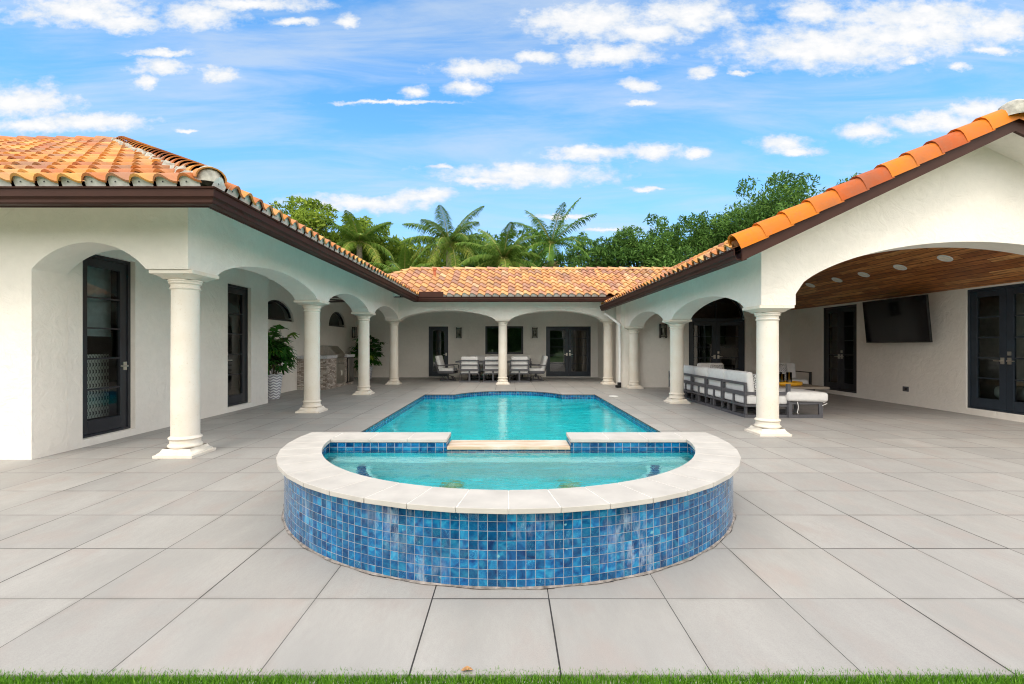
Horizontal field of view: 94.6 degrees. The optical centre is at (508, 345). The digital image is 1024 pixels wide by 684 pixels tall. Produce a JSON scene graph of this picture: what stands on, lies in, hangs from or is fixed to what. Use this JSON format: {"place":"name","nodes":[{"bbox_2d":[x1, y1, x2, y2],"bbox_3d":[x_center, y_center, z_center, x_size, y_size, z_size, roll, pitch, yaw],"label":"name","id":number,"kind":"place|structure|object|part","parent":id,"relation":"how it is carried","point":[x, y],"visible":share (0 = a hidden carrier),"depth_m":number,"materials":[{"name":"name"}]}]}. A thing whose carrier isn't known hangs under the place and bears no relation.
{"place":"outdoors","nodes":[
{"label":"outdoors","id":0,"kind":"place"},
{"bbox_2d":[0,377,1023,683],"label":"patio","id":1,"kind":"structure","parent":0,"point":[880,537],"depth_m":2.75,"materials":[{"name":"tile"}]},
{"bbox_2d":[268,324,299,398],"bbox_3d":[-5.894,0.393,11.823,1.348,1.873,1.326,0,0,24],"label":"potted plant","id":2,"kind":"object","parent":1,"relation":"on","point":[279,352],"visible":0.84,"depth_m":11.65,"materials":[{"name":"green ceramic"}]},
{"bbox_2d":[297,354,354,389],"bbox_3d":[-5.880,0.820,15.400,0.920,1.020,2.540,0,0,0],"label":"outdoor counter","id":3,"kind":"object","parent":1,"relation":"on","point":[327,372],"visible":0.53,"depth_m":14.18,"materials":[{"name":"stone"}]},
{"bbox_2d":[320,345,345,383],"bbox_3d":[-5.778,0.611,15.350,0.804,1.219,0.780,0,0,0],"label":"gas grill","id":4,"kind":"object","parent":3,"relation":"in","point":[340,358],"visible":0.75,"depth_m":15.16,"materials":[{"name":"metal"}]},
{"bbox_2d":[336,364,341,383],"bbox_3d":[-5.734,0.910,15.162,0.653,0.620,0.365,0,0,0],"label":"door","id":5,"kind":"structure","parent":4,"relation":"in","point":[338,366],"depth_m":15.13,"materials":[{"name":"metal"}]},
{"bbox_2d":[341,363,344,382],"bbox_3d":[-5.734,0.910,15.537,0.653,0.620,0.365,0,0,0],"label":"door","id":6,"kind":"structure","parent":4,"relation":"in","point":[343,364],"depth_m":15.59,"materials":[{"name":"metal"}]},
{"bbox_2d":[346,357,353,382],"bbox_3d":[-5.707,0.835,16.270,0.605,0.850,0.620,0,0,0],"label":"mini fridge","id":7,"kind":"object","parent":3,"relation":"in","point":[350,369],"visible":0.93,"depth_m":16.24,"materials":[{"name":"black metal"}]},
{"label":"door","id":8,"kind":"part","parent":7,"relation":"part of","materials":[{"name":"silver metal"}]},
{"bbox_2d":[350,335,384,378],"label":"potted palm","id":9,"kind":"object","parent":1,"relation":"on","point":[373,359],"visible":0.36,"depth_m":18.59,"materials":[{"name":"green plant"}]},
{"bbox_2d":[435,355,458,380],"bbox_3d":[-2.318,0.854,17.805,0.767,0.947,0.712,0,0,8],"label":"swivel chair","id":10,"kind":"object","parent":1,"relation":"on","point":[440,364],"visible":1,"depth_m":17.56,"materials":[{"name":"white fabric"}]},
{"bbox_2d":[462,666,472,670],"bbox_3d":[-0.169,1.321,1.931,0.050,0.010,0.028,0,0,-6],"label":"fallen leaf","id":11,"kind":"object","parent":1,"relation":"on","point":[466,668],"visible":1,"depth_m":1.94,"materials":[{"name":"orange plant"}]},
{"bbox_2d":[459,356,479,381],"bbox_3d":[-1.410,0.865,17.297,0.720,0.931,0.685,0,0,0],"label":"dining chair","id":12,"kind":"object","parent":1,"relation":"on","point":[469,365],"visible":1,"depth_m":17.00,"materials":[{"name":"white fabric"}]},
{"bbox_2d":[467,355,485,378],"bbox_3d":[-1.250,0.865,18.793,0.720,0.931,0.685,0,0,0],"label":"dining chair","id":13,"kind":"object","parent":1,"relation":"on","point":[481,357],"visible":0.16,"depth_m":18.96,"materials":[{"name":"white fabric"}]},
{"bbox_2d":[483,356,497,381],"bbox_3d":[-0.560,0.865,17.297,0.720,0.931,0.685,0,0,0],"label":"dining chair","id":14,"kind":"object","parent":1,"relation":"on","point":[490,365],"visible":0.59,"depth_m":17.00,"materials":[{"name":"white fabric"}]},
{"bbox_2d":[455,361,531,379],"bbox_3d":[-0.560,0.963,18.050,2.840,0.735,1.000,0,0,0],"label":"dining table","id":15,"kind":"object","parent":1,"relation":"on","point":[516,376],"visible":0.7,"depth_m":17.75,"materials":[{"name":"grey metal"}]},
{"bbox_2d":[276,432,740,588],"bbox_3d":[0.000,1.282,3.648,4.000,0.815,2.235,0,0,0],"label":"hot tub","id":16,"kind":"object","parent":1,"relation":"on","point":[510,539],"visible":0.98,"depth_m":2.77,"materials":[{"name":"tile"}]},
{"bbox_2d":[323,450,693,490],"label":"spa water","id":17,"kind":"structure","parent":16,"relation":"in","point":[508,470],"depth_m":3.82,"materials":[{"name":"teal liquid"}]},
{"bbox_2d":[362,391,659,431],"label":"swimming pool","id":18,"kind":"structure","parent":1,"relation":"in","point":[380,423],"depth_m":12.82,"materials":[{"name":"tile"}]},
{"bbox_2d":[373,395,648,440],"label":"pool water","id":19,"kind":"structure","parent":18,"relation":"in","point":[508,417],"depth_m":9.35,"materials":[{"name":"teal liquid"}]},
{"bbox_2d":[0,99,1023,459],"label":"house","id":20,"kind":"structure","parent":1,"relation":"on","point":[144,287],"depth_m":7.50,"materials":[{"name":"paint"}]},
{"bbox_2d":[83,254,130,437],"bbox_3d":[-5.642,-0.005,6.595,0.116,2.470,0.870,0,0,0],"label":"door","id":21,"kind":"structure","parent":20,"relation":"in","point":[122,421],"depth_m":6.86,"materials":[{"name":"brown metal"}]},
{"bbox_2d":[228,284,247,406],"bbox_3d":[-5.642,-0.005,9.765,0.116,2.470,0.850,0,0,0],"label":"door","id":22,"kind":"structure","parent":20,"relation":"in","point":[240,398],"depth_m":10.02,"materials":[{"name":"brown metal"}]},
{"bbox_2d":[268,300,291,321],"bbox_3d":[-6.444,-0.970,13.015,0.052,0.559,1.930,0,0,0],"label":"window","id":23,"kind":"structure","parent":20,"relation":"in","point":[275,301],"depth_m":13.42,"materials":[{"name":"brown metal"}]},
{"bbox_2d":[329,312,343,326],"bbox_3d":[-6.444,-0.970,17.575,0.052,0.559,1.750,0,0,0],"label":"window","id":24,"kind":"structure","parent":20,"relation":"in","point":[337,313],"depth_m":17.94,"materials":[{"name":"brown metal"}]},
{"bbox_2d":[329,299,344,302],"bbox_3d":[-5.006,-1.540,14.947,1.466,0.420,1.410,0,0,0],"label":"ceiling fan","id":25,"kind":"object","parent":20,"relation":"hanging from","point":[335,300],"visible":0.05,"depth_m":14.80,"materials":[{"name":"black metal"}]},
{"bbox_2d":[352,327,356,337],"bbox_3d":[-6.277,-0.525,19.200,0.175,0.450,0.230,0,0,0],"label":"wall lantern","id":26,"kind":"object","parent":20,"relation":"attached to","point":[353,332],"depth_m":19.16,"materials":[{"name":"black metal"}]},
{"bbox_2d":[429,326,447,376],"bbox_3d":[-2.923,0.255,19.732,0.815,2.090,0.116,0,0,0],"label":"door","id":27,"kind":"structure","parent":20,"relation":"in","point":[432,373],"depth_m":19.73,"materials":[{"name":"black metal"}]},
{"bbox_2d":[485,326,522,353],"bbox_3d":[-0.180,-0.220,19.750,1.581,1.160,0.080,0,0,0],"label":"window","id":28,"kind":"structure","parent":20,"relation":"in","point":[486,327],"depth_m":19.71,"materials":[{"name":"brown metal"}]},
{"bbox_2d":[546,326,590,376],"bbox_3d":[2.493,0.255,19.732,1.859,2.090,0.116,0,0,0],"label":"door","id":29,"kind":"structure","parent":20,"relation":"in","point":[567,373],"depth_m":19.73,"materials":[{"name":"black metal"}]},
{"bbox_2d":[659,324,667,337],"bbox_3d":[4.860,-0.455,14.877,0.230,0.450,0.175,0,0,0],"label":"wall lantern","id":30,"kind":"object","parent":20,"relation":"attached to","point":[661,331],"depth_m":14.85,"materials":[{"name":"black metal"}]},
{"bbox_2d":[689,320,744,370],"bbox_3d":[6.595,0.245,15.022,1.790,2.090,0.116,0,0,0],"label":"door","id":31,"kind":"structure","parent":20,"relation":"in","point":[715,325],"depth_m":15.02,"materials":[{"name":"black metal"}]},
{"bbox_2d":[690,299,743,319],"bbox_3d":[6.595,-1.235,15.044,1.790,0.868,0.052,0,0,0],"label":"window","id":32,"kind":"structure","parent":20,"relation":"in","point":[736,302],"depth_m":15.02,"materials":[{"name":"black glass"}]},
{"bbox_2d":[832,278,841,281],"bbox_3d":[7.938,-1.582,11.430,0.235,0.016,0.235,27,0,0],"label":"recessed light","id":33,"kind":"object","parent":20,"relation":"attached to","point":[836,279],"visible":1,"depth_m":11.42,"materials":[{"name":"white plastic"}]},
{"bbox_2d":[824,304,856,392],"bbox_3d":[8.952,0.085,12.745,0.116,2.290,1.310,0,0,0],"label":"door","id":34,"kind":"structure","parent":20,"relation":"in","point":[841,385],"depth_m":12.75,"materials":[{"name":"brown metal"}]},
{"bbox_2d":[858,272,869,276],"bbox_3d":[7.938,-1.582,10.570,0.235,0.016,0.235,27,0,0],"label":"recessed light","id":35,"kind":"object","parent":20,"relation":"attached to","point":[862,274],"visible":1,"depth_m":10.57,"materials":[{"name":"white plastic"}]},
{"bbox_2d":[862,294,932,342],"bbox_3d":[8.688,-0.550,10.470,0.413,0.978,1.740,0,0,0],"label":"television","id":36,"kind":"object","parent":20,"relation":"attached to","point":[902,320],"visible":1,"depth_m":10.33,"materials":[{"name":"black metal"}]},
{"bbox_2d":[893,264,906,269],"bbox_3d":[7.938,-1.582,9.590,0.235,0.016,0.235,27,0,0],"label":"recessed light","id":37,"kind":"object","parent":20,"relation":"attached to","point":[899,267],"visible":1,"depth_m":9.58,"materials":[{"name":"white plastic"}]},
{"bbox_2d":[903,386,908,391],"bbox_3d":[8.883,0.975,10.580,0.033,0.110,0.150,0,0,0],"label":"wall socket","id":38,"kind":"object","parent":20,"relation":"attached to","point":[905,388],"depth_m":10.55,"materials":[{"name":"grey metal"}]},
{"bbox_2d":[937,255,952,261],"bbox_3d":[7.938,-1.582,8.600,0.235,0.016,0.235,27,0,0],"label":"recessed light","id":39,"kind":"object","parent":20,"relation":"attached to","point":[945,258],"visible":1,"depth_m":8.59,"materials":[{"name":"white plastic"}]},
{"bbox_2d":[968,283,1023,414],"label":"door","id":40,"kind":"structure","parent":20,"relation":"in","point":[1007,403],"depth_m":8.60,"materials":[{"name":"black metal"}]},
{"bbox_2d":[509,356,528,381],"bbox_3d":[0.390,0.865,17.297,0.720,0.931,0.685,0,0,0],"label":"dining chair","id":41,"kind":"object","parent":1,"relation":"on","point":[519,365],"visible":1,"depth_m":17.00,"materials":[{"name":"white fabric"}]},
{"bbox_2d":[513,355,531,378],"bbox_3d":[0.550,0.865,18.793,0.720,0.931,0.685,0,0,0],"label":"dining chair","id":42,"kind":"object","parent":1,"relation":"on","point":[529,359],"visible":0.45,"depth_m":19.00,"materials":[{"name":"grey metal"}]},
{"bbox_2d":[528,355,547,380],"bbox_3d":[1.058,0.854,17.803,0.767,0.947,0.712,0,0,-5],"label":"swivel chair","id":43,"kind":"object","parent":1,"relation":"on","point":[541,365],"visible":0.9,"depth_m":17.53,"materials":[{"name":"white fabric"}]},
{"bbox_2d":[669,371,695,395],"bbox_3d":[4.760,0.910,12.444,0.840,0.841,0.792,0,0,0],"label":"sofa section","id":44,"kind":"object","parent":1,"relation":"on","point":[688,394],"visible":0.18,"depth_m":12.77,"materials":[{"name":"grey metal"}]},
{"bbox_2d":[684,365,708,400],"bbox_3d":[4.760,0.910,11.635,0.840,0.841,0.784,0,0,0],"label":"sofa section","id":45,"kind":"object","parent":1,"relation":"on","point":[688,371],"visible":0.38,"depth_m":11.53,"materials":[{"name":"grey metal"}]},
{"bbox_2d":[691,366,720,405],"bbox_3d":[4.760,0.910,10.835,0.840,0.841,0.784,0,0,0],"label":"sofa section","id":46,"kind":"object","parent":1,"relation":"on","point":[698,376],"visible":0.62,"depth_m":10.81,"materials":[{"name":"grey metal"}]},
{"bbox_2d":[697,363,722,366],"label":"lounge chair","id":47,"kind":"object","parent":1,"relation":"on","point":[704,364],"visible":0.16,"depth_m":13.17,"materials":[{"name":"white fabric"}]},
{"bbox_2d":[710,364,723,368],"bbox_3d":[5.800,0.728,13.138,0.420,0.420,0.170,0,-16,0],"label":"throw pillow","id":48,"kind":"object","parent":47,"relation":"on","point":[717,366],"visible":0.27,"depth_m":13.11,"materials":[{"name":"white fabric"}]},
{"bbox_2d":[706,368,755,410],"bbox_3d":[4.760,0.910,10.030,0.840,0.841,0.784,0,0,0],"label":"sofa section","id":49,"kind":"object","parent":1,"relation":"on","point":[716,376],"visible":0.59,"depth_m":10.01,"materials":[{"name":"grey metal"}]},
{"bbox_2d":[722,370,790,417],"bbox_3d":[4.760,0.910,9.146,0.840,0.841,0.931,0,0,0],"label":"sofa section","id":50,"kind":"object","parent":1,"relation":"on","point":[739,390],"visible":0.84,"depth_m":8.89,"materials":[{"name":"grey metal"}]},
{"bbox_2d":[753,374,755,391],"bbox_3d":[4.585,0.723,8.918,0.170,0.400,0.400,-10,1,-4],"label":"throw pillow","id":51,"kind":"object","parent":50,"relation":"on","point":[754,377],"visible":0.18,"depth_m":8.75,"materials":[{"name":"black fabric"}]},
{"bbox_2d":[779,363,811,384],"bbox_3d":[7.620,0.909,12.910,0.820,0.843,0.780,0,0,0],"label":"lounge chair","id":52,"kind":"object","parent":1,"relation":"on","point":[790,367],"visible":0.27,"depth_m":13.00,"materials":[{"name":"white fabric"}]},
{"bbox_2d":[779,364,787,378],"bbox_3d":[7.500,0.719,13.061,0.440,0.440,0.170,0,-16,0],"label":"throw pillow","id":53,"kind":"object","parent":52,"relation":"on","point":[783,368],"visible":0.26,"depth_m":13.00,"materials":[{"name":"black fabric"}]},
{"bbox_2d":[779,388,827,417],"bbox_3d":[5.480,1.088,9.032,0.761,0.483,0.837,0,0,0],"label":"ottoman","id":54,"kind":"object","parent":1,"relation":"on","point":[796,397],"visible":0.75,"depth_m":8.66,"materials":[{"name":"white fabric"}]},
{"bbox_2d":[779,384,829,390],"bbox_3d":[6.350,1.125,11.200,1.500,0.410,1.500,0,0,0],"label":"coffee table","id":55,"kind":"object","parent":1,"relation":"on","point":[809,387],"visible":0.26,"depth_m":10.45,"materials":[{"name":"beige wood"}]},
{"bbox_2d":[779,380,802,385],"bbox_3d":[6.420,0.875,10.950,0.668,0.085,0.668,0,0,0],"label":"serving tray","id":56,"kind":"object","parent":55,"relation":"on","point":[796,383],"visible":0.66,"depth_m":10.66,"materials":[{"name":"orange paint"}]},
{"bbox_2d":[779,374,784,381],"bbox_3d":[6.270,0.776,10.850,0.115,0.240,0.115,0,0,0],"label":"candle holder","id":57,"kind":"object","parent":56,"relation":"on","point":[781,377],"visible":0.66,"depth_m":10.81,"materials":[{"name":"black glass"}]},
{"bbox_2d":[786,372,791,381],"bbox_3d":[6.420,0.756,10.820,0.115,0.280,0.115,0,0,0],"label":"candle holder","id":58,"kind":"object","parent":56,"relation":"on","point":[788,376],"visible":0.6,"depth_m":10.78,"materials":[{"name":"black glass"}]},
{"bbox_2d":[994,386,1023,401],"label":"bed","id":59,"kind":"object","parent":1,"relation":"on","point":[1019,393],"visible":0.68,"depth_m":8.63,"materials":[{"name":"grey fabric"}]},
{"bbox_2d":[0,665,1023,683],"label":"grass","id":60,"kind":"structure","parent":0,"point":[604,679],"depth_m":1.88,"materials":[{"name":"green plant"}]},
{"bbox_2d":[0,0,1023,267],"label":"sky","id":61,"kind":"structure","parent":0,"point":[394,111],"materials":[{"name":"blue"}]},
{"label":"ground","id":62,"kind":"structure","parent":0,"visible":0},
{"bbox_2d":[268,195,361,245],"bbox_3d":[-11.625,-3.574,27.155,5.735,9.829,5.684,0,0,43],"label":"broadleaf tree","id":63,"kind":"object","parent":62,"relation":"on","point":[312,217],"visible":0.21,"depth_m":25.81,"materials":[{"name":"green plant"}]},
{"bbox_2d":[316,213,401,272],"bbox_3d":[-8.999,-3.210,27.922,5.260,9.106,4.482,0,0,27],"label":"broadleaf tree","id":64,"kind":"object","parent":62,"relation":"on","point":[365,223],"visible":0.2,"depth_m":27.31,"materials":[{"name":"green plant"}]},
{"bbox_2d":[320,210,399,268],"bbox_3d":[-8.297,-2.916,26.090,4.267,8.492,4.240,0,0,0],"label":"palm tree","id":65,"kind":"object","parent":62,"relation":"on","point":[356,241],"visible":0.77,"depth_m":25.50,"materials":[{"name":"green plant"}]},
{"bbox_2d":[368,243,433,273],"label":"palm tree","id":66,"kind":"object","parent":62,"relation":"on","point":[396,266],"visible":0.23,"depth_m":24.50,"materials":[{"name":"green plant"}]},
{"bbox_2d":[390,236,458,268],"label":"broadleaf tree","id":67,"kind":"object","parent":62,"relation":"on","point":[414,249],"visible":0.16,"depth_m":29.79,"materials":[{"name":"green plant"}]},
{"bbox_2d":[400,205,493,270],"bbox_3d":[-3.284,-3.218,26.714,5.351,9.096,5.298,0,0,42],"label":"palm tree","id":68,"kind":"object","parent":62,"relation":"on","point":[450,238],"visible":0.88,"depth_m":25.82,"materials":[{"name":"green plant"}]},
{"bbox_2d":[439,230,518,270],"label":"broadleaf tree","id":69,"kind":"object","parent":62,"relation":"on","point":[462,258],"visible":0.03,"depth_m":31.18,"materials":[{"name":"green plant"}]},
{"bbox_2d":[454,222,542,267],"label":"palm tree","id":70,"kind":"object","parent":62,"relation":"on","point":[497,256],"visible":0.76,"depth_m":23.49,"materials":[{"name":"green plant"}]},
{"bbox_2d":[478,229,565,267],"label":"broadleaf tree","id":71,"kind":"object","parent":62,"relation":"on","point":[534,251],"visible":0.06,"depth_m":31.56,"materials":[{"name":"green plant"}]},
{"bbox_2d":[510,197,596,267],"bbox_3d":[2.657,-3.406,26.048,4.977,9.472,4.792,0,0,-26],"label":"palm tree","id":72,"kind":"object","parent":62,"relation":"on","point":[548,243],"visible":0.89,"depth_m":25.52,"materials":[{"name":"green plant"}]},
{"bbox_2d":[541,230,636,267],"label":"broadleaf tree","id":73,"kind":"object","parent":62,"relation":"on","point":[596,251],"visible":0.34,"depth_m":29.84,"materials":[{"name":"green plant"}]},
{"bbox_2d":[603,212,698,270],"bbox_3d":[9.034,-3.639,30.686,6.404,9.968,4.911,0,0,27],"label":"broadleaf tree","id":74,"kind":"object","parent":62,"relation":"on","point":[647,253],"visible":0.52,"depth_m":29.55,"materials":[{"name":"green plant"}]},
{"bbox_2d":[652,210,733,261],"bbox_3d":[12.788,-3.772,31.508,6.318,10.234,4.859,0,0,-27],"label":"broadleaf tree","id":75,"kind":"object","parent":62,"relation":"on","point":[712,240],"visible":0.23,"depth_m":30.66,"materials":[{"name":"green plant"}]},
{"bbox_2d":[683,170,825,252],"bbox_3d":[16.999,-4.885,31.340,10.792,12.453,8.905,0,0,-19],"label":"broadleaf tree","id":76,"kind":"object","parent":62,"relation":"on","point":[786,193],"visible":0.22,"depth_m":29.62,"materials":[{"name":"green plant"}]},
{"bbox_2d":[819,172,861,193],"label":"broadleaf tree","id":77,"kind":"object","parent":62,"relation":"on","point":[847,179],"visible":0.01,"depth_m":30.21,"materials":[{"name":"green plant"}]}
]}

